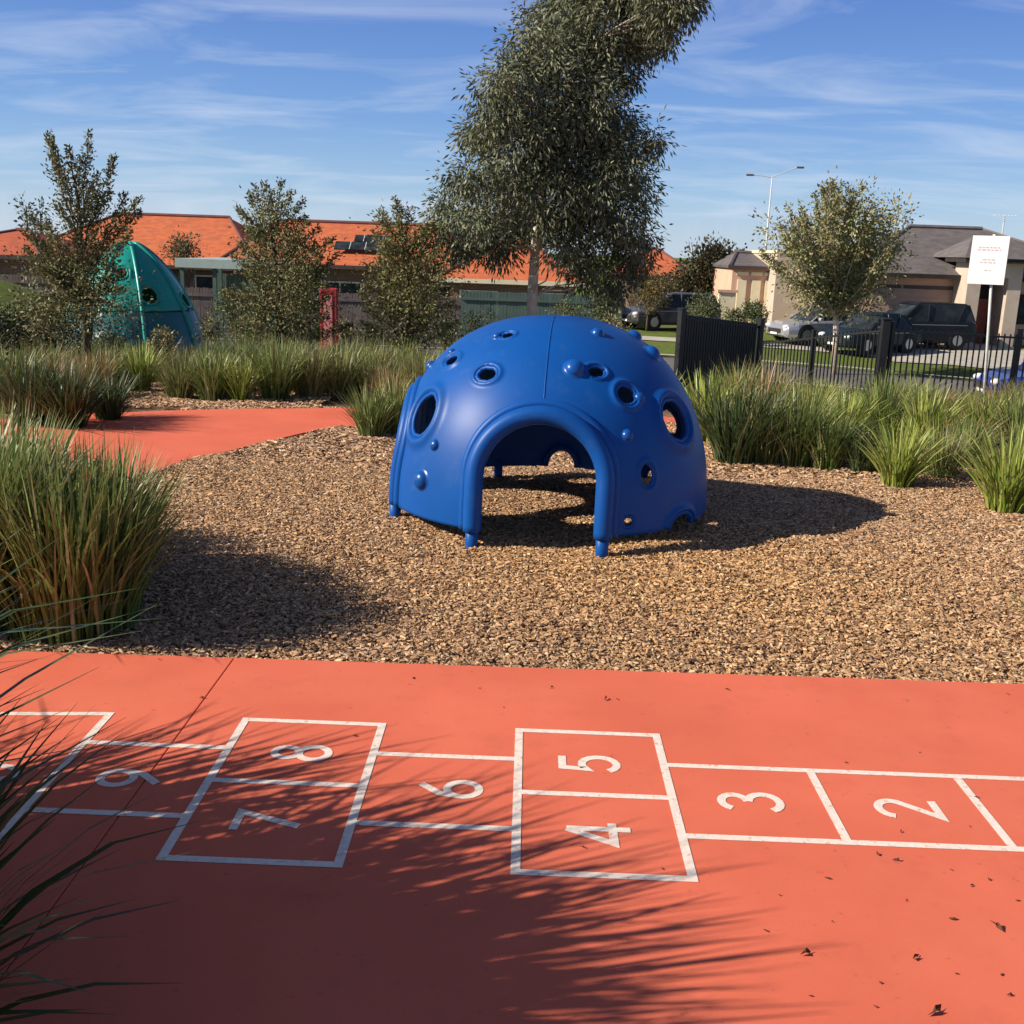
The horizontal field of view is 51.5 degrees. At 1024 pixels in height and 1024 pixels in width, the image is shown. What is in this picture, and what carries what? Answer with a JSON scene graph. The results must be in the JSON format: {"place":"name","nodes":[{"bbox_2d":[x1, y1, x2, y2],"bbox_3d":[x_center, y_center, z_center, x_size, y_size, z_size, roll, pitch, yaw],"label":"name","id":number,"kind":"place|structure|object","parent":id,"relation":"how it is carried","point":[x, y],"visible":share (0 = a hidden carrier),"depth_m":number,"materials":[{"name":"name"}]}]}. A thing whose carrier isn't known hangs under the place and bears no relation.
{"place":"outdoors","nodes":[
{"label":"outdoors","id":0,"kind":"place"},
{"bbox_2d":[0,408,675,977],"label":"path","id":1,"kind":"structure","parent":0,"point":[154,698],"depth_m":3.59,"materials":[{"name":"rubber"}]},
{"bbox_2d":[0,712,1023,881],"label":"hopscotch court","id":2,"kind":"object","parent":1,"relation":"on","point":[514,828],"visible":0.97,"depth_m":3.06,"materials":[{"name":"white paint"}]},
{"bbox_2d":[0,658,1023,1023],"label":"path","id":3,"kind":"structure","parent":0,"point":[386,924],"depth_m":2.73,"materials":[{"name":"rubber"}]},
{"bbox_2d":[0,253,1023,683],"bbox_3d":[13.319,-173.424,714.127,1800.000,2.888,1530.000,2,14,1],"label":"ground","id":4,"kind":"structure","parent":0,"point":[666,349],"depth_m":5.17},
{"bbox_2d":[8,190,39,231],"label":"pencil pine","id":5,"kind":"object","parent":4,"relation":"on","point":[22,215],"visible":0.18,"depth_m":67.90,"materials":[{"name":"green plant"}]},
{"bbox_2d":[0,341,62,413],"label":"grass tussock","id":6,"kind":"object","parent":4,"relation":"on","point":[17,373],"depth_m":9.42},
{"bbox_2d":[0,274,63,297],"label":"paling fence","id":7,"kind":"object","parent":4,"relation":"on","point":[10,277],"visible":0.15,"depth_m":39.43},
{"bbox_2d":[29,196,53,235],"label":"pencil pine","id":8,"kind":"object","parent":4,"relation":"on","point":[39,211],"visible":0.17,"depth_m":67.88,"materials":[{"name":"green plant"}]},
{"bbox_2d":[0,349,83,426],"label":"grass tussock","id":9,"kind":"object","parent":4,"relation":"on","point":[9,386],"depth_m":8.61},
{"bbox_2d":[0,228,99,299],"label":"brick house","id":10,"kind":"structure","parent":4,"relation":"on","point":[10,238],"depth_m":43.90,"materials":[{"name":"orange tile"}]},
{"bbox_2d":[14,347,88,389],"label":"grass tussock","id":11,"kind":"object","parent":4,"relation":"on","point":[61,363],"depth_m":9.76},
{"bbox_2d":[0,297,106,363],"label":"hedge","id":12,"kind":"object","parent":4,"relation":"on","point":[9,326],"visible":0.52,"depth_m":15.03,"materials":[{"name":"green plant"}]},
{"bbox_2d":[2,353,118,428],"bbox_3d":[-3.613,-0.989,8.620,1.016,0.680,0.977,0,14,-7],"label":"grass tussock","id":13,"kind":"object","parent":4,"relation":"on","point":[68,398],"depth_m":8.57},
{"bbox_2d":[0,507,159,925],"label":"strappy plant","id":14,"kind":"object","parent":4,"relation":"on","point":[4,652],"visible":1,"depth_m":2.13,"materials":[{"name":"green plant"}]},
{"bbox_2d":[0,128,170,362],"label":"sparse tree","id":15,"kind":"object","parent":4,"relation":"on","point":[81,289],"visible":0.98,"depth_m":11.83,"materials":[{"name":"green plant"}]},
{"bbox_2d":[0,686,198,1021],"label":"strappy plant","id":16,"kind":"object","parent":4,"relation":"on","point":[26,898],"visible":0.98,"depth_m":1.94,"materials":[{"name":"green plant"}]},
{"bbox_2d":[79,365,154,420],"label":"grass tussock","id":17,"kind":"object","parent":4,"relation":"on","point":[110,410],"depth_m":9.06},
{"bbox_2d":[0,334,259,394],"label":"grass bed","id":18,"kind":"object","parent":4,"relation":"on","point":[56,351],"visible":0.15,"depth_m":11.54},
{"bbox_2d":[55,241,207,360],"bbox_3d":[-5.867,-3.156,16.432,2.341,2.019,2.341,-2,14,-16],"label":"climbing shell","id":19,"kind":"object","parent":4,"relation":"on","point":[175,307],"visible":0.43,"depth_m":15.91,"materials":[{"name":"teal plastic"}]},
{"bbox_2d":[58,212,251,316],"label":"brick house","id":20,"kind":"structure","parent":4,"relation":"on","point":[153,232],"depth_m":54.16,"materials":[{"name":"ceramic"}]},
{"bbox_2d":[195,275,224,292],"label":"window","id":21,"kind":"structure","parent":20,"relation":"in","point":[206,281],"depth_m":51.09,"materials":[{"name":"black glass"}]},
{"bbox_2d":[144,324,179,360],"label":"shrub","id":22,"kind":"object","parent":4,"relation":"on","point":[169,336],"visible":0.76,"depth_m":13.52,"materials":[{"name":"green plant"}]},
{"bbox_2d":[156,225,210,303],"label":"shrub","id":23,"kind":"object","parent":4,"relation":"on","point":[184,246],"visible":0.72,"depth_m":35.06,"materials":[{"name":"green plant"}]},
{"bbox_2d":[170,344,247,402],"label":"grass tussock","id":24,"kind":"object","parent":4,"relation":"on","point":[209,388],"depth_m":10.42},
{"bbox_2d":[192,306,230,349],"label":"shrub","id":25,"kind":"object","parent":4,"relation":"on","point":[207,330],"visible":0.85,"depth_m":15.41,"materials":[{"name":"green plant"}]},
{"bbox_2d":[206,280,249,345],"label":"shrub","id":26,"kind":"object","parent":4,"relation":"on","point":[228,306],"visible":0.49,"depth_m":23.63,"materials":[{"name":"green plant"}]},
{"bbox_2d":[175,257,284,348],"bbox_3d":[-8.221,-6.240,31.579,2.206,2.492,4.000,2,14,1],"label":"carport","id":27,"kind":"object","parent":4,"relation":"on","point":[218,263],"visible":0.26,"depth_m":29.81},
{"bbox_2d":[210,353,268,403],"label":"grass tussock","id":28,"kind":"object","parent":4,"relation":"on","point":[241,388],"depth_m":10.41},
{"bbox_2d":[230,329,322,401],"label":"grass tussock","id":29,"kind":"object","parent":4,"relation":"on","point":[277,384],"depth_m":10.59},
{"bbox_2d":[210,176,367,348],"bbox_3d":[-2.857,-2.937,13.532,2.050,2.573,2.257,2,14,1],"label":"conical tree","id":30,"kind":"object","parent":4,"relation":"on","point":[263,234],"visible":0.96,"depth_m":13.38,"materials":[{"name":"green plant"}]},
{"bbox_2d":[265,335,352,401],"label":"grass tussock","id":31,"kind":"object","parent":4,"relation":"on","point":[314,385],"depth_m":10.78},
{"bbox_2d":[181,325,462,397],"bbox_3d":[-1.441,-1.812,12.812,4.488,1.008,4.086,2,14,1],"label":"grass bed","id":32,"kind":"object","parent":4,"relation":"on","point":[370,356],"visible":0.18,"depth_m":11.85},
{"bbox_2d":[185,287,463,349],"bbox_3d":[-7.052,-6.727,37.607,10.838,2.136,0.080,2,14,1],"label":"paling fence","id":33,"kind":"object","parent":4,"relation":"on","point":[200,300],"visible":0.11,"depth_m":37.52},
{"bbox_2d":[320,288,337,353],"bbox_3d":[-3.419,-3.180,19.875,0.340,1.985,0.092,2,14,1],"label":"play board","id":34,"kind":"object","parent":4,"relation":"on","point":[332,315],"visible":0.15,"depth_m":19.71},
{"bbox_2d":[221,218,463,324],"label":"brick house","id":35,"kind":"structure","parent":4,"relation":"on","point":[342,230],"depth_m":49.43,"materials":[{"name":"ceramic"}]},
{"bbox_2d":[319,281,361,305],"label":"window","id":36,"kind":"structure","parent":35,"relation":"in","point":[345,288],"depth_m":49.06,"materials":[{"name":"black glass"}]},
{"bbox_2d":[334,241,395,250],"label":"solar panel","id":37,"kind":"object","parent":35,"relation":"attached to","point":[358,246],"visible":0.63,"depth_m":49.74,"materials":[{"name":"black glass"}]},
{"bbox_2d":[354,235,391,241],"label":"solar panel","id":38,"kind":"object","parent":35,"relation":"attached to","point":[359,238],"visible":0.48,"depth_m":50.43,"materials":[{"name":"black glass"}]},
{"bbox_2d":[310,338,378,400],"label":"grass tussock","id":39,"kind":"object","parent":4,"relation":"on","point":[343,382],"depth_m":10.98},
{"bbox_2d":[329,313,366,346],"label":"shrub","id":40,"kind":"object","parent":4,"relation":"on","point":[348,333],"visible":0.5,"depth_m":15.33,"materials":[{"name":"green plant"}]},
{"bbox_2d":[331,377,401,440],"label":"grass tussock","id":41,"kind":"object","parent":4,"relation":"on","point":[364,412],"depth_m":8.70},
{"bbox_2d":[354,319,389,349],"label":"shrub","id":42,"kind":"object","parent":4,"relation":"on","point":[367,335],"visible":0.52,"depth_m":14.62,"materials":[{"name":"green plant"}]},
{"bbox_2d":[363,360,418,408],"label":"grass tussock","id":43,"kind":"object","parent":4,"relation":"on","point":[387,379],"depth_m":10.09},
{"bbox_2d":[377,347,438,392],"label":"grass tussock","id":44,"kind":"object","parent":4,"relation":"on","point":[416,371],"depth_m":10.64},
{"bbox_2d":[341,194,475,353],"bbox_3d":[-1.277,-2.705,13.167,1.799,2.355,2.020,2,14,1],"label":"bushy tree","id":45,"kind":"object","parent":4,"relation":"on","point":[410,265],"visible":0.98,"depth_m":13.11,"materials":[{"name":"green plant"}]},
{"bbox_2d":[434,314,464,350],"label":"shrub","id":46,"kind":"object","parent":4,"relation":"on","point":[445,338],"visible":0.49,"depth_m":15.85,"materials":[{"name":"green plant"}]},
{"bbox_2d":[457,307,500,332],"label":"shrub","id":47,"kind":"object","parent":4,"relation":"on","point":[474,323],"visible":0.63,"depth_m":18.75,"materials":[{"name":"green plant"}]},
{"bbox_2d":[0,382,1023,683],"bbox_3d":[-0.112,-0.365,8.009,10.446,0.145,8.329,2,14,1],"label":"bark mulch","id":48,"kind":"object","parent":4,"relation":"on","point":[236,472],"visible":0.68,"depth_m":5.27,"materials":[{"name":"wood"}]},
{"bbox_2d":[0,393,103,482],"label":"grass tussock","id":49,"kind":"object","parent":48,"relation":"on","point":[38,432],"depth_m":5.00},
{"bbox_2d":[0,381,120,631],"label":"grass tussock","id":50,"kind":"object","parent":48,"relation":"on","point":[17,460],"depth_m":4.22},
{"bbox_2d":[58,346,129,398],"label":"grass tussock","id":51,"kind":"object","parent":48,"relation":"on","point":[102,364],"depth_m":10.44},
{"bbox_2d":[3,430,192,576],"bbox_3d":[-1.927,0.000,4.701,0.963,0.749,1.003,6,14,15],"label":"grass tussock","id":52,"kind":"object","parent":48,"relation":"on","point":[111,468],"depth_m":4.77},
{"bbox_2d":[0,419,201,650],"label":"grass tussock","id":53,"kind":"object","parent":48,"relation":"on","point":[93,556],"depth_m":4.11,"materials":[{"name":"plant"}]},
{"bbox_2d":[103,338,174,393],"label":"grass tussock","id":54,"kind":"object","parent":48,"relation":"on","point":[141,360],"depth_m":10.99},
{"bbox_2d":[138,344,213,399],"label":"grass tussock","id":55,"kind":"object","parent":48,"relation":"on","point":[175,384],"depth_m":10.52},
{"bbox_2d":[356,373,417,436],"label":"grass tussock","id":56,"kind":"object","parent":48,"relation":"on","point":[393,429],"depth_m":8.86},
{"bbox_2d":[389,314,706,557],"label":"climbing dome","id":57,"kind":"structure","parent":48,"relation":"on","point":[599,397],"depth_m":5.74,"materials":[{"name":"blue plastic"}]},
{"bbox_2d":[668,363,764,442],"bbox_3d":[1.676,-0.935,9.088,1.068,0.714,1.067,-8,17,-36],"label":"grass tussock","id":58,"kind":"object","parent":48,"relation":"on","point":[701,385],"depth_m":8.96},
{"bbox_2d":[722,381,834,465],"bbox_3d":[2.021,-0.714,8.278,0.950,0.693,0.941,13,17,37],"label":"grass tussock","id":59,"kind":"object","parent":48,"relation":"on","point":[769,453],"depth_m":8.16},
{"bbox_2d":[803,384,894,440],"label":"grass tussock","id":60,"kind":"object","parent":48,"relation":"on","point":[857,414],"depth_m":9.12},
{"bbox_2d":[839,363,929,433],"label":"grass tussock","id":61,"kind":"object","parent":48,"relation":"on","point":[882,395],"depth_m":9.76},
{"bbox_2d":[848,413,960,491],"bbox_3d":[2.732,-0.424,7.487,0.833,0.553,0.833,1,14,-6],"label":"grass tussock","id":62,"kind":"object","parent":48,"relation":"on","point":[901,465],"depth_m":7.46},
{"bbox_2d":[884,383,987,450],"bbox_3d":[3.580,-0.824,9.084,0.908,0.625,0.907,5,14,11],"label":"grass tussock","id":63,"kind":"object","parent":48,"relation":"on","point":[925,406],"depth_m":9.00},
{"bbox_2d":[934,411,1005,471],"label":"grass tussock","id":64,"kind":"object","parent":48,"relation":"on","point":[977,434],"depth_m":8.27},
{"bbox_2d":[940,415,1023,514],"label":"grass tussock","id":65,"kind":"object","parent":48,"relation":"on","point":[1003,481],"depth_m":6.83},
{"bbox_2d":[975,377,1023,449],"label":"grass tussock","id":66,"kind":"object","parent":48,"relation":"on","point":[1020,409],"depth_m":9.06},
{"bbox_2d":[980,410,1023,467],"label":"grass tussock","id":67,"kind":"object","parent":48,"relation":"on","point":[1015,431],"depth_m":7.33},
{"bbox_2d":[433,239,590,338],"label":"brick house","id":68,"kind":"structure","parent":4,"relation":"on","point":[509,283],"depth_m":44.07,"materials":[{"name":"ceramic"}]},
{"bbox_2d":[460,290,624,338],"bbox_3d":[0.996,-6.120,35.545,5.457,2.368,0.080,2,14,1],"label":"paling fence","id":69,"kind":"object","parent":4,"relation":"on","point":[495,299],"visible":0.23,"depth_m":35.38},
{"bbox_2d":[408,0,714,315],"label":"gum tree","id":70,"kind":"object","parent":4,"relation":"on","point":[581,49],"visible":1,"depth_m":12.97,"materials":[{"name":"green plant"}]},
{"bbox_2d":[545,290,594,318],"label":"shrub","id":71,"kind":"object","parent":4,"relation":"on","point":[569,307],"visible":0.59,"depth_m":19.68,"materials":[{"name":"green plant"}]},
{"bbox_2d":[208,338,973,378],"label":"kerb","id":72,"kind":"structure","parent":4,"relation":"on","point":[801,363],"depth_m":34.26,"materials":[{"name":"concrete"}]},
{"bbox_2d":[586,284,625,322],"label":"shrub","id":73,"kind":"object","parent":4,"relation":"on","point":[599,310],"visible":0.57,"depth_m":29.27,"materials":[{"name":"green plant"}]},
{"bbox_2d":[600,308,635,331],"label":"shrub","id":74,"kind":"object","parent":4,"relation":"on","point":[613,322],"visible":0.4,"depth_m":17.71,"materials":[{"name":"green plant"}]},
{"bbox_2d":[619,266,680,330],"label":"shrub","id":75,"kind":"object","parent":4,"relation":"on","point":[658,288],"visible":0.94,"depth_m":42.89,"materials":[{"name":"plant"}]},
{"bbox_2d":[620,247,687,306],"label":"brick house","id":76,"kind":"structure","parent":4,"relation":"on","point":[668,258],"depth_m":61.40,"materials":[{"name":"ceramic"}]},
{"bbox_2d":[618,292,720,330],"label":"parked car","id":77,"kind":"object","parent":4,"relation":"on","point":[666,315],"visible":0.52,"depth_m":44.21,"materials":[{"name":"grey paint"}]},
{"bbox_2d":[664,230,747,293],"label":"round tree","id":78,"kind":"object","parent":4,"relation":"on","point":[699,276],"visible":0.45,"depth_m":53.68,"materials":[{"name":"green plant"}]},
{"bbox_2d":[685,287,731,319],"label":"shrub","id":79,"kind":"object","parent":4,"relation":"on","point":[700,309],"visible":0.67,"depth_m":40.21,"materials":[{"name":"green plant"}]},
{"bbox_2d":[674,308,764,391],"bbox_3d":[3.236,-2.330,16.619,1.897,1.702,0.102,-8,17,-36],"label":"gate fence","id":80,"kind":"object","parent":4,"relation":"on","point":[701,343],"visible":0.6,"depth_m":16.45,"materials":[{"name":"metal"}]},
{"bbox_2d":[716,289,737,319],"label":"pillar","id":81,"kind":"structure","parent":4,"relation":"on","point":[730,301],"depth_m":47.94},
{"bbox_2d":[721,307,746,321],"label":"shrub","id":82,"kind":"object","parent":4,"relation":"on","point":[738,316],"visible":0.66,"depth_m":39.12,"materials":[{"name":"green plant"}]},
{"bbox_2d":[709,250,769,323],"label":"cream house","id":83,"kind":"structure","parent":4,"relation":"on","point":[745,273],"depth_m":48.81,"materials":[{"name":"paint"}]},
{"bbox_2d":[686,368,800,466],"bbox_3d":[1.713,-0.748,8.219,1.256,0.769,1.208,-7,17,-33],"label":"grass tussock","id":84,"kind":"object","parent":4,"relation":"on","point":[727,439],"depth_m":8.10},
{"bbox_2d":[676,353,816,400],"bbox_3d":[1.405,-1.548,12.062,3.841,0.823,3.632,2,14,1],"label":"grass bed","id":85,"kind":"object","parent":4,"relation":"on","point":[740,376],"visible":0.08,"depth_m":11.33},
{"bbox_2d":[740,299,774,322],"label":"shrub","id":86,"kind":"object","parent":4,"relation":"on","point":[752,313],"visible":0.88,"depth_m":45.84,"materials":[{"name":"green plant"}]},
{"bbox_2d":[721,359,817,424],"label":"grass tussock","id":87,"kind":"object","parent":4,"relation":"on","point":[767,379],"depth_m":9.39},
{"bbox_2d":[746,166,803,249],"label":"street lamp","id":88,"kind":"object","parent":4,"relation":"on","point":[800,167],"visible":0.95,"depth_m":57.20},
{"bbox_2d":[746,250,819,326],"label":"stone wing","id":89,"kind":"structure","parent":4,"relation":"on","point":[777,304],"depth_m":47.46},
{"bbox_2d":[753,375,855,469],"bbox_3d":[2.216,-0.729,8.230,0.954,0.756,0.947,7,15,18],"label":"grass tussock","id":90,"kind":"object","parent":4,"relation":"on","point":[794,454],"depth_m":8.12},
{"bbox_2d":[765,305,859,344],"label":"parked car","id":91,"kind":"object","parent":4,"relation":"on","point":[781,329],"visible":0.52,"depth_m":40.29,"materials":[{"name":"silver metal"}]},
{"bbox_2d":[773,379,852,420],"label":"grass tussock","id":92,"kind":"object","parent":4,"relation":"on","point":[812,396],"depth_m":9.31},
{"bbox_2d":[760,328,879,395],"bbox_3d":[5.093,-2.366,18.171,0.067,2.027,3.696,-3,15,-19],"label":"picket fence","id":93,"kind":"object","parent":4,"relation":"on","point":[813,338],"visible":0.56,"depth_m":17.79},
{"bbox_2d":[793,404,873,472],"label":"grass tussock","id":94,"kind":"object","parent":4,"relation":"on","point":[830,455],"depth_m":8.04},
{"bbox_2d":[748,165,924,373],"bbox_3d":[9.808,-7.231,31.857,5.789,6.208,4.871,2,14,1],"label":"street tree","id":95,"kind":"object","parent":4,"relation":"on","point":[833,270],"visible":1,"depth_m":31.35,"materials":[{"name":"green plant"}]},
{"bbox_2d":[699,369,1023,462],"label":"grass bed","id":96,"kind":"object","parent":4,"relation":"on","point":[916,386],"visible":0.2,"depth_m":11.13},
{"bbox_2d":[832,417,896,476],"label":"grass tussock","id":97,"kind":"object","parent":4,"relation":"on","point":[862,459],"depth_m":7.95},
{"bbox_2d":[818,311,920,355],"bbox_3d":[13.067,-6.559,38.816,4.055,1.450,1.999,-7,17,-33],"label":"parked car","id":98,"kind":"object","parent":4,"relation":"on","point":[902,321],"visible":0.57,"depth_m":38.38,"materials":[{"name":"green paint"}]},
{"bbox_2d":[874,318,891,388],"bbox_3d":[5.706,-2.226,16.443,0.140,1.530,0.140,2,14,1],"label":"corner post","id":99,"kind":"object","parent":4,"relation":"on","point":[883,344],"visible":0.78,"depth_m":16.32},
{"bbox_2d":[847,224,1023,346],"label":"garage house","id":100,"kind":"structure","parent":4,"relation":"on","point":[939,270],"depth_m":42.76,"materials":[{"name":"grey tile"}]},
{"bbox_2d":[870,287,952,311],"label":"garage door","id":101,"kind":"structure","parent":100,"relation":"in","point":[923,295],"depth_m":42.81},
{"bbox_2d":[973,299,988,342],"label":"front door","id":102,"kind":"structure","parent":100,"relation":"in","point":[982,309],"depth_m":42.96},
{"bbox_2d":[1016,294,1023,323],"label":"window","id":103,"kind":"structure","parent":100,"relation":"in","point":[1020,314],"depth_m":42.91,"materials":[{"name":"black glass"}]},
{"bbox_2d":[909,424,983,480],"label":"grass tussock","id":104,"kind":"object","parent":4,"relation":"on","point":[949,469],"depth_m":7.81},
{"bbox_2d":[884,321,1023,402],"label":"picket fence","id":105,"kind":"object","parent":4,"relation":"on","point":[1018,337],"visible":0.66,"depth_m":16.58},
{"bbox_2d":[943,389,1022,446],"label":"grass tussock","id":106,"kind":"object","parent":4,"relation":"on","point":[977,415],"depth_m":9.21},
{"bbox_2d":[967,234,1009,405],"bbox_3d":[5.356,-2.109,12.181,0.383,2.084,0.121,8,15,24],"label":"park sign","id":107,"kind":"object","parent":4,"relation":"on","point":[988,259],"visible":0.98,"depth_m":11.96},
{"bbox_2d":[0,0,1023,257],"label":"sky","id":108,"kind":"structure","parent":0,"point":[345,102],"materials":[{"name":"blue"}]},
{"bbox_2d":[207,341,981,399],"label":"road","id":109,"kind":"structure","parent":0,"point":[670,362],"depth_m":32.07,"materials":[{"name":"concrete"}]},
{"bbox_2d":[973,362,1023,396],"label":"parked car","id":110,"kind":"object","parent":109,"relation":"on","point":[1001,374],"visible":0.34,"depth_m":26.68,"materials":[{"name":"blue paint"}]},
{"bbox_2d":[426,336,1010,369],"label":"pavement","id":111,"kind":"structure","parent":0,"point":[674,340],"depth_m":39.56,"materials":[{"name":"concrete"}]},
{"bbox_2d":[874,343,1023,367],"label":"driveway","id":112,"kind":"structure","parent":0,"point":[940,356],"depth_m":38.66,"materials":[{"name":"concrete"}]},
{"bbox_2d":[887,301,976,349],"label":"parked car","id":113,"kind":"object","parent":112,"relation":"on","point":[944,317],"visible":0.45,"depth_m":40.08,"materials":[{"name":"black paint"}]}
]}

